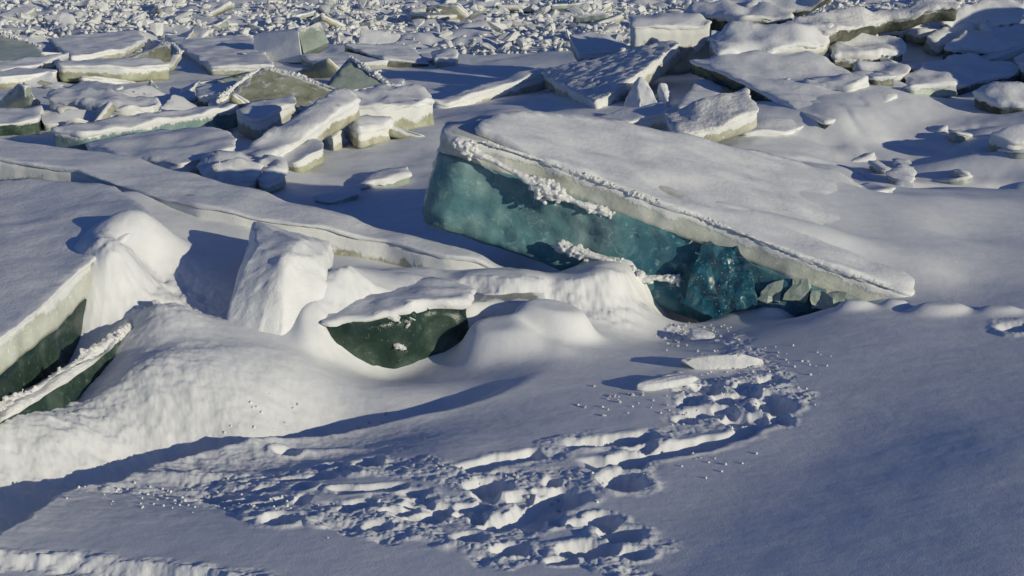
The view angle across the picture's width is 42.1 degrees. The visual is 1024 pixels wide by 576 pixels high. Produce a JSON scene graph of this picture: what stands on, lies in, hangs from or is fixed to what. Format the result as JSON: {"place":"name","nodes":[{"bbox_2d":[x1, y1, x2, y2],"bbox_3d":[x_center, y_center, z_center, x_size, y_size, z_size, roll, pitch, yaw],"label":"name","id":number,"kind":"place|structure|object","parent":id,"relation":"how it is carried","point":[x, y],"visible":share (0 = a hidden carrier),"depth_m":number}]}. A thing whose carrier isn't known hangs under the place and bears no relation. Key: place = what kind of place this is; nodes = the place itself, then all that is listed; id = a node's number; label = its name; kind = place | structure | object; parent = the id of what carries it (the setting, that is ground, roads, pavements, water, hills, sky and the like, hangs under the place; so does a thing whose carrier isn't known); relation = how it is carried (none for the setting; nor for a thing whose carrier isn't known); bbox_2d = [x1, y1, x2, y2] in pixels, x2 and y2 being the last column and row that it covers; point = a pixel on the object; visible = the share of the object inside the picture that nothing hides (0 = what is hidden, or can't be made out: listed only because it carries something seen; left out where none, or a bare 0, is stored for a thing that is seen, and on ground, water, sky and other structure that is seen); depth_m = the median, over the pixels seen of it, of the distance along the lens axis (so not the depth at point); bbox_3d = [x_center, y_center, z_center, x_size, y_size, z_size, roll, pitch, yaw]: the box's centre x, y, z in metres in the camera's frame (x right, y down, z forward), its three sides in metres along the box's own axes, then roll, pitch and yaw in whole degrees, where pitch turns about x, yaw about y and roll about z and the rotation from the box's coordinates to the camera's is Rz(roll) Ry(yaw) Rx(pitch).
{"place":"outdoors","nodes":[
{"label":"outdoors","id":0,"kind":"place"},
{"bbox_2d":[0,0,1023,575],"bbox_3d":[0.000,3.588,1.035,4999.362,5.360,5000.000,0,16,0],"label":"snow ground","id":1,"kind":"structure","parent":0,"point":[896,448],"depth_m":15.19},
{"bbox_2d":[0,7,35,16],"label":"ice plate","id":2,"kind":"object","parent":1,"relation":"on","point":[30,11],"visible":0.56,"depth_m":71.91},
{"bbox_2d":[0,84,40,107],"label":"ice slab","id":3,"kind":"structure","parent":1,"relation":"on","point":[19,96],"depth_m":38.37},
{"bbox_2d":[0,105,43,135],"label":"ice slab","id":4,"kind":"structure","parent":1,"relation":"on","point":[21,121],"depth_m":35.30},
{"bbox_2d":[0,32,44,61],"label":"ice slab","id":5,"kind":"structure","parent":1,"relation":"on","point":[13,47],"depth_m":53.90},
{"bbox_2d":[0,67,57,88],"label":"ice slab","id":6,"kind":"structure","parent":1,"relation":"on","point":[12,78],"depth_m":45.33},
{"bbox_2d":[0,53,68,71],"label":"ice slab","id":7,"kind":"structure","parent":6,"relation":"on","point":[32,62],"depth_m":47.66},
{"bbox_2d":[24,71,64,86],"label":"ice plate","id":8,"kind":"object","parent":1,"relation":"on","point":[48,79],"visible":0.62,"depth_m":45.35},
{"bbox_2d":[0,318,133,423],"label":"ice slab","id":9,"kind":"structure","parent":1,"relation":"on","point":[63,387],"depth_m":15.23},
{"bbox_2d":[0,178,152,400],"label":"ice slab","id":10,"kind":"structure","parent":1,"relation":"on","point":[46,226],"depth_m":16.74},
{"bbox_2d":[41,109,114,130],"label":"ice slab","id":11,"kind":"structure","parent":1,"relation":"on","point":[50,119],"depth_m":36.44},
{"bbox_2d":[66,81,123,89],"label":"ice plate","id":12,"kind":"object","parent":1,"relation":"on","point":[86,84],"visible":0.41,"depth_m":43.95},
{"bbox_2d":[47,29,144,60],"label":"ice slab","id":13,"kind":"structure","parent":1,"relation":"on","point":[80,47],"depth_m":56.33},
{"bbox_2d":[45,87,161,115],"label":"ice slab","id":14,"kind":"structure","parent":1,"relation":"on","point":[91,99],"depth_m":38.28},
{"bbox_2d":[91,101,115,121],"bbox_3d":[-11.522,-4.365,36.239,1.083,1.334,2.152,5,17,16],"label":"ice plate","id":15,"kind":"object","parent":1,"relation":"on","point":[106,110],"visible":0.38,"depth_m":36.24},
{"bbox_2d":[78,76,134,83],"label":"ice plate","id":16,"kind":"object","parent":1,"relation":"on","point":[102,79],"visible":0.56,"depth_m":46.04},
{"bbox_2d":[55,57,169,81],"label":"ice slab","id":17,"kind":"structure","parent":1,"relation":"on","point":[143,69],"depth_m":46.52},
{"bbox_2d":[116,85,166,97],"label":"ice plate","id":18,"kind":"object","parent":1,"relation":"on","point":[146,90],"visible":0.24,"depth_m":42.29},
{"bbox_2d":[51,101,238,150],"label":"ice slab","id":19,"kind":"structure","parent":1,"relation":"on","point":[79,136],"depth_m":34.34},
{"bbox_2d":[126,41,183,71],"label":"ice slab","id":20,"kind":"structure","parent":1,"relation":"on","point":[170,53],"depth_m":48.62},
{"bbox_2d":[86,126,236,175],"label":"ice slab","id":21,"kind":"structure","parent":1,"relation":"on","point":[183,150],"depth_m":31.01},
{"bbox_2d":[158,91,194,102],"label":"ice plate","id":22,"kind":"object","parent":1,"relation":"on","point":[187,95],"visible":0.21,"depth_m":41.72},
{"bbox_2d":[159,95,198,111],"bbox_3d":[-9.485,-4.976,38.842,1.322,1.102,1.857,0,16,0],"label":"ice plate","id":23,"kind":"object","parent":1,"relation":"on","point":[175,102],"visible":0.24,"depth_m":39.11},
{"bbox_2d":[179,80,199,92],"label":"ice plate","id":24,"kind":"object","parent":1,"relation":"on","point":[192,86],"visible":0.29,"depth_m":43.99},
{"bbox_2d":[178,79,217,83],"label":"ice plate","id":25,"kind":"object","parent":1,"relation":"on","point":[206,81],"visible":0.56,"depth_m":46.55},
{"bbox_2d":[191,26,209,37],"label":"ice plate","id":26,"kind":"object","parent":1,"relation":"on","point":[201,32],"visible":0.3,"depth_m":58.98},
{"bbox_2d":[195,81,237,106],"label":"ice slab","id":27,"kind":"structure","parent":1,"relation":"on","point":[205,94],"depth_m":40.15},
{"bbox_2d":[165,35,273,74],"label":"ice slab","id":28,"kind":"structure","parent":1,"relation":"on","point":[215,55],"depth_m":52.55},
{"bbox_2d":[196,148,263,188],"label":"ice slab","id":29,"kind":"structure","parent":1,"relation":"on","point":[236,168],"depth_m":28.28},
{"bbox_2d":[217,72,249,82],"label":"ice plate","id":30,"kind":"object","parent":1,"relation":"on","point":[238,77],"visible":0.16,"depth_m":46.11},
{"bbox_2d":[229,92,249,107],"bbox_3d":[-7.074,-4.723,37.164,1.671,1.666,0.881,-6,17,-21],"label":"ice plate","id":31,"kind":"object","parent":1,"relation":"on","point":[238,100],"visible":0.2,"depth_m":36.46},
{"bbox_2d":[0,138,502,269],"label":"ice slab","id":32,"kind":"structure","parent":1,"relation":"on","point":[196,195],"depth_m":20.51},
{"bbox_2d":[236,96,296,139],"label":"ice slab","id":33,"kind":"structure","parent":1,"relation":"on","point":[257,119],"depth_m":35.15},
{"bbox_2d":[256,154,288,192],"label":"ice slab","id":34,"kind":"structure","parent":1,"relation":"on","point":[273,174],"depth_m":28.67},
{"bbox_2d":[254,28,302,62],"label":"ice block","id":35,"kind":"structure","parent":1,"relation":"on","point":[285,45],"depth_m":52.57},
{"bbox_2d":[216,67,343,114],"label":"ice slab","id":36,"kind":"structure","parent":1,"relation":"on","point":[267,83],"depth_m":39.88},
{"bbox_2d":[227,221,333,335],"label":"snow block","id":37,"kind":"structure","parent":1,"relation":"on","point":[281,282],"depth_m":17.10},
{"bbox_2d":[239,88,360,158],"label":"ice slab","id":38,"kind":"structure","parent":1,"relation":"on","point":[333,111],"depth_m":31.92},
{"bbox_2d":[282,139,324,172],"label":"ice slab","id":39,"kind":"structure","parent":1,"relation":"on","point":[306,156],"depth_m":30.49},
{"bbox_2d":[298,22,328,53],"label":"ice block","id":40,"kind":"object","parent":1,"relation":"on","point":[313,38],"depth_m":52.31},
{"bbox_2d":[295,58,339,77],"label":"ice plate","id":41,"kind":"object","parent":1,"relation":"on","point":[327,68],"visible":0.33,"depth_m":46.98},
{"bbox_2d":[322,129,342,150],"bbox_3d":[-4.511,-3.759,33.494,0.530,0.634,1.302,-6,17,-21],"label":"ice slab","id":42,"kind":"object","parent":1,"relation":"on","point":[333,142],"depth_m":33.13},
{"bbox_2d":[313,187,360,204],"bbox_3d":[-3.646,-1.911,28.356,1.186,0.269,0.487,-14,21,-40],"label":"ice slab","id":43,"kind":"object","parent":1,"relation":"on","point":[340,197],"depth_m":28.22},
{"bbox_2d":[301,52,387,67],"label":"ice slab","id":44,"kind":"structure","parent":1,"relation":"on","point":[309,59],"depth_m":51.06},
{"bbox_2d":[326,55,396,89],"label":"ice slab","id":45,"kind":"structure","parent":1,"relation":"on","point":[352,73],"depth_m":44.59},
{"bbox_2d":[343,114,393,148],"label":"ice slab","id":46,"kind":"structure","parent":1,"relation":"on","point":[363,131],"depth_m":33.45},
{"bbox_2d":[349,167,411,190],"bbox_3d":[-2.986,-2.374,29.727,1.791,0.456,0.792,-10,19,-31],"label":"ice slab","id":47,"kind":"object","parent":1,"relation":"on","point":[386,177],"depth_m":29.59},
{"bbox_2d":[344,43,428,67],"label":"ice slab","id":48,"kind":"structure","parent":1,"relation":"on","point":[400,56],"depth_m":51.91},
{"bbox_2d":[353,83,434,129],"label":"ice slab","id":49,"kind":"structure","parent":1,"relation":"on","point":[407,107],"depth_m":35.14},
{"bbox_2d":[385,78,404,85],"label":"ice plate","id":50,"kind":"object","parent":1,"relation":"on","point":[398,81],"visible":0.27,"depth_m":45.48},
{"bbox_2d":[321,277,475,368],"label":"ice slab","id":51,"kind":"structure","parent":1,"relation":"on","point":[422,318],"depth_m":17.41},
{"bbox_2d":[388,126,423,138],"bbox_3d":[-3.138,-4.047,34.576,2.260,1.177,1.417,4,17,14],"label":"ice plate","id":52,"kind":"object","parent":1,"relation":"on","point":[397,132],"visible":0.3,"depth_m":33.84},
{"bbox_2d":[415,48,439,62],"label":"ice slab","id":53,"kind":"structure","parent":1,"relation":"on","point":[426,53],"depth_m":53.76},
{"bbox_2d":[431,48,457,67],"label":"ice slab","id":54,"kind":"object","parent":1,"relation":"on","point":[445,57],"depth_m":50.54},
{"bbox_2d":[65,322,830,537],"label":"snow crumbs","id":55,"kind":"object","parent":1,"relation":"on","point":[294,497],"visible":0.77,"depth_m":13.37},
{"bbox_2d":[456,7,486,25],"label":"ice plate","id":56,"kind":"object","parent":1,"relation":"on","point":[476,14],"visible":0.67,"depth_m":67.16},
{"bbox_2d":[434,67,546,108],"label":"ice slab","id":57,"kind":"structure","parent":1,"relation":"on","point":[522,82],"depth_m":40.67},
{"bbox_2d":[466,292,544,327],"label":"ice slab","id":58,"kind":"structure","parent":1,"relation":"on","point":[482,306],"depth_m":18.08},
{"bbox_2d":[0,0,1020,54],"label":"ice rubble","id":59,"kind":"object","parent":1,"relation":"on","point":[90,26],"visible":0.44,"depth_m":69.25},
{"bbox_2d":[58,12,74,27],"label":"ice plate","id":60,"kind":"object","parent":59,"relation":"on","point":[64,17],"visible":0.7,"depth_m":65.15},
{"bbox_2d":[148,22,162,37],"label":"ice chunk","id":61,"kind":"object","parent":59,"relation":"on","point":[156,29],"visible":0.99,"depth_m":62.32},
{"bbox_2d":[208,18,228,29],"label":"ice plate","id":62,"kind":"object","parent":59,"relation":"on","point":[223,23],"visible":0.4,"depth_m":67.28},
{"bbox_2d":[209,1,234,16],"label":"ice plate","id":63,"kind":"object","parent":59,"relation":"on","point":[227,6],"visible":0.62,"depth_m":72.38},
{"bbox_2d":[296,7,321,18],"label":"ice plate","id":64,"kind":"object","parent":59,"relation":"on","point":[305,14],"visible":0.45,"depth_m":71.91},
{"bbox_2d":[309,14,345,28],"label":"ice plate","id":65,"kind":"object","parent":59,"relation":"on","point":[328,20],"visible":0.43,"depth_m":62.44},
{"bbox_2d":[358,28,400,44],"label":"ice plate","id":66,"kind":"object","parent":59,"relation":"on","point":[369,36],"visible":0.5,"depth_m":59.99},
{"bbox_2d":[411,12,456,19],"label":"ice plate","id":67,"kind":"object","parent":59,"relation":"on","point":[442,16],"visible":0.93,"depth_m":69.18},
{"bbox_2d":[426,3,472,20],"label":"ice plate","id":68,"kind":"object","parent":59,"relation":"on","point":[459,11],"visible":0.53,"depth_m":70.35},
{"bbox_2d":[487,22,507,31],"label":"ice chunk","id":69,"kind":"object","parent":59,"relation":"on","point":[498,27],"visible":0.99,"depth_m":62.04},
{"bbox_2d":[502,31,519,41],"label":"ice chunk","id":70,"kind":"object","parent":59,"relation":"on","point":[510,36],"visible":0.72,"depth_m":58.04},
{"bbox_2d":[494,4,533,13],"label":"ice plate","id":71,"kind":"object","parent":59,"relation":"on","point":[524,8],"visible":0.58,"depth_m":74.81},
{"bbox_2d":[550,1,592,11],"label":"ice plate","id":72,"kind":"object","parent":59,"relation":"on","point":[559,6],"visible":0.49,"depth_m":74.40},
{"bbox_2d":[573,13,619,23],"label":"ice plate","id":73,"kind":"object","parent":59,"relation":"on","point":[585,18],"visible":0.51,"depth_m":63.74},
{"bbox_2d":[585,14,623,25],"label":"ice plate","id":74,"kind":"object","parent":59,"relation":"on","point":[616,18],"visible":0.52,"depth_m":62.96},
{"bbox_2d":[569,32,626,60],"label":"ice slab","id":75,"kind":"structure","parent":1,"relation":"on","point":[588,45],"depth_m":46.92},
{"bbox_2d":[541,40,680,108],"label":"ice slab","id":76,"kind":"structure","parent":1,"relation":"on","point":[604,81],"depth_m":39.03},
{"bbox_2d":[596,102,666,129],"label":"ice slab","id":77,"kind":"structure","parent":1,"relation":"on","point":[652,115],"depth_m":33.13},
{"bbox_2d":[624,77,656,106],"bbox_3d":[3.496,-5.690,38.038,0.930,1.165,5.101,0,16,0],"label":"snow cone","id":78,"kind":"object","parent":1,"relation":"on","point":[640,92],"visible":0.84,"depth_m":35.87},
{"bbox_2d":[656,83,670,106],"bbox_3d":[4.129,-5.306,36.316,0.404,0.663,1.861,2,16,8],"label":"snow hump","id":79,"kind":"object","parent":1,"relation":"on","point":[663,94],"visible":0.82,"depth_m":35.79},
{"bbox_2d":[636,374,698,390],"bbox_3d":[1.831,1.121,15.802,0.815,0.129,0.189,-8,23,-16],"label":"snow chunk","id":80,"kind":"object","parent":1,"relation":"on","point":[661,383],"visible":1,"depth_m":15.73},
{"bbox_2d":[422,111,914,321],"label":"ice slab","id":81,"kind":"structure","parent":1,"relation":"on","point":[560,192],"depth_m":20.09},
{"bbox_2d":[628,12,711,73],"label":"ice slab","id":82,"kind":"structure","parent":1,"relation":"on","point":[689,32],"depth_m":41.84},
{"bbox_2d":[678,79,723,109],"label":"ice slab","id":83,"kind":"structure","parent":1,"relation":"on","point":[702,88],"depth_m":36.10},
{"bbox_2d":[687,329,716,341],"bbox_3d":[2.634,0.691,18.445,0.419,0.178,0.221,9,29,9],"label":"snow chunk","id":84,"kind":"object","parent":1,"relation":"on","point":[694,335],"visible":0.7,"depth_m":18.37},
{"bbox_2d":[665,87,758,141],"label":"ice slab","id":85,"kind":"structure","parent":1,"relation":"on","point":[719,117],"depth_m":31.66},
{"bbox_2d":[681,353,762,369],"bbox_3d":[2.626,0.900,16.601,1.074,0.299,0.362,0,16,0],"label":"snow chunk","id":86,"kind":"object","parent":1,"relation":"on","point":[726,361],"visible":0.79,"depth_m":16.45},
{"bbox_2d":[665,0,793,31],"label":"ice slab","id":87,"kind":"structure","parent":1,"relation":"on","point":[720,14],"depth_m":42.36},
{"bbox_2d":[708,21,833,55],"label":"ice slab","id":88,"kind":"structure","parent":1,"relation":"on","point":[734,37],"depth_m":39.08},
{"bbox_2d":[739,114,803,136],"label":"ice slab","id":89,"kind":"structure","parent":1,"relation":"on","point":[768,125],"depth_m":32.81},
{"bbox_2d":[746,0,831,16],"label":"ice slab","id":90,"kind":"structure","parent":1,"relation":"on","point":[797,8],"depth_m":42.48},
{"bbox_2d":[690,50,896,128],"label":"ice slab","id":91,"kind":"structure","parent":1,"relation":"on","point":[760,75],"depth_m":36.77},
{"bbox_2d":[804,73,868,91],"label":"ice block","id":92,"kind":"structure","parent":91,"relation":"on","point":[848,82],"depth_m":35.55},
{"bbox_2d":[866,73,895,86],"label":"ice block","id":93,"kind":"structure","parent":91,"relation":"on","point":[880,79],"depth_m":36.06},
{"bbox_2d":[851,152,875,161],"bbox_3d":[8.219,-3.007,31.831,1.042,0.456,0.536,0,16,0],"label":"ice fragment","id":94,"kind":"object","parent":1,"relation":"on","point":[871,156],"visible":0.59,"depth_m":31.63},
{"bbox_2d":[828,33,906,71],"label":"ice slab","id":95,"kind":"structure","parent":1,"relation":"on","point":[846,55],"depth_m":39.78},
{"bbox_2d":[784,0,960,43],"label":"ice slab","id":96,"kind":"structure","parent":95,"relation":"on","point":[850,23],"depth_m":40.70},
{"bbox_2d":[861,182,895,192],"bbox_3d":[6.538,-1.745,24.827,0.889,0.435,1.063,-4,17,-13],"label":"ice fragment","id":97,"kind":"object","parent":1,"relation":"on","point":[873,186],"visible":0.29,"depth_m":24.65},
{"bbox_2d":[867,160,891,173],"bbox_3d":[8.426,-2.742,30.469,0.295,0.288,0.624,-8,18,-27],"label":"ice fragment","id":98,"kind":"object","parent":1,"relation":"on","point":[878,167],"visible":0.87,"depth_m":30.39},
{"bbox_2d":[852,61,910,82],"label":"ice slab","id":99,"kind":"structure","parent":1,"relation":"on","point":[900,71],"depth_m":38.43},
{"bbox_2d":[886,163,916,183],"bbox_3d":[8.631,-2.492,29.446,0.666,0.372,1.040,8,18,27],"label":"ice fragment","id":100,"kind":"object","parent":1,"relation":"on","point":[897,172],"visible":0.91,"depth_m":29.33},
{"bbox_2d":[872,8,930,41],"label":"ice slab","id":101,"kind":"structure","parent":1,"relation":"on","point":[901,34],"depth_m":42.38},
{"bbox_2d":[892,158,913,167],"bbox_3d":[9.119,-2.822,30.999,0.525,0.231,1.019,0,16,0],"label":"ice fragment","id":102,"kind":"object","parent":1,"relation":"on","point":[899,160],"visible":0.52,"depth_m":31.19},
{"bbox_2d":[894,180,914,187],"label":"ice slab","id":103,"kind":"structure","parent":1,"relation":"on","point":[905,183],"depth_m":28.64},
{"bbox_2d":[906,28,936,42],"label":"ice block","id":104,"kind":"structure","parent":1,"relation":"on","point":[917,35],"depth_m":41.65},
{"bbox_2d":[928,125,948,132],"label":"ice fragment","id":105,"kind":"object","parent":1,"relation":"on","point":[940,128],"visible":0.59,"depth_m":33.00},
{"bbox_2d":[923,22,978,55],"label":"ice slab","id":106,"kind":"structure","parent":1,"relation":"on","point":[937,41],"depth_m":41.28},
{"bbox_2d":[940,0,1023,27],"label":"ice slab","id":107,"kind":"structure","parent":106,"relation":"on","point":[996,13],"depth_m":42.15},
{"bbox_2d":[931,175,972,184],"bbox_3d":[9.722,-2.361,29.733,0.582,0.450,1.034,-11,20,-34],"label":"ice fragment","id":108,"kind":"object","parent":1,"relation":"on","point":[964,180],"visible":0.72,"depth_m":29.35},
{"bbox_2d":[947,129,972,141],"bbox_3d":[10.942,-3.692,32.530,0.719,0.391,0.611,-6,17,-19],"label":"ice fragment","id":109,"kind":"object","parent":1,"relation":"on","point":[957,136],"visible":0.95,"depth_m":32.27},
{"bbox_2d":[904,52,1019,95],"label":"ice slab","id":110,"kind":"structure","parent":1,"relation":"on","point":[967,72],"depth_m":38.33},
{"bbox_2d":[952,169,971,177],"bbox_3d":[10.056,-2.539,29.706,0.411,0.340,0.744,8,18,26],"label":"ice fragment","id":111,"kind":"object","parent":1,"relation":"on","point":[957,173],"visible":0.86,"depth_m":29.40},
{"bbox_2d":[972,81,1023,113],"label":"ice slab","id":112,"kind":"structure","parent":1,"relation":"on","point":[1005,97],"depth_m":34.45},
{"bbox_2d":[981,46,1023,61],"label":"ice block","id":113,"kind":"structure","parent":1,"relation":"on","point":[1010,54],"depth_m":40.38},
{"bbox_2d":[942,23,1023,59],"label":"ice slab","id":114,"kind":"structure","parent":113,"relation":"on","point":[980,42],"depth_m":40.62},
{"bbox_2d":[979,19,1001,31],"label":"ice block","id":115,"kind":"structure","parent":114,"relation":"on","point":[987,25],"depth_m":41.57},
{"bbox_2d":[988,124,1023,151],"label":"ice slab","id":116,"kind":"object","parent":1,"relation":"on","point":[1011,137],"depth_m":30.59},
{"bbox_2d":[997,148,1023,158],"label":"ice fragment","id":117,"kind":"object","parent":1,"relation":"on","point":[1015,154],"visible":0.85,"depth_m":30.07},
{"bbox_2d":[1014,52,1023,82],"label":"ice slab","id":118,"kind":"structure","parent":1,"relation":"on","point":[1019,60],"depth_m":38.72},
{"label":"ice slab","id":119,"kind":"object","parent":1,"relation":"on","visible":0},
{"bbox_2d":[903,80,957,96],"bbox_3d":[11.269,-5.369,36.179,1.672,0.637,1.071,-4,17,-14],"label":"ice block","id":120,"kind":"object","parent":119,"relation":"on","point":[945,88],"depth_m":35.73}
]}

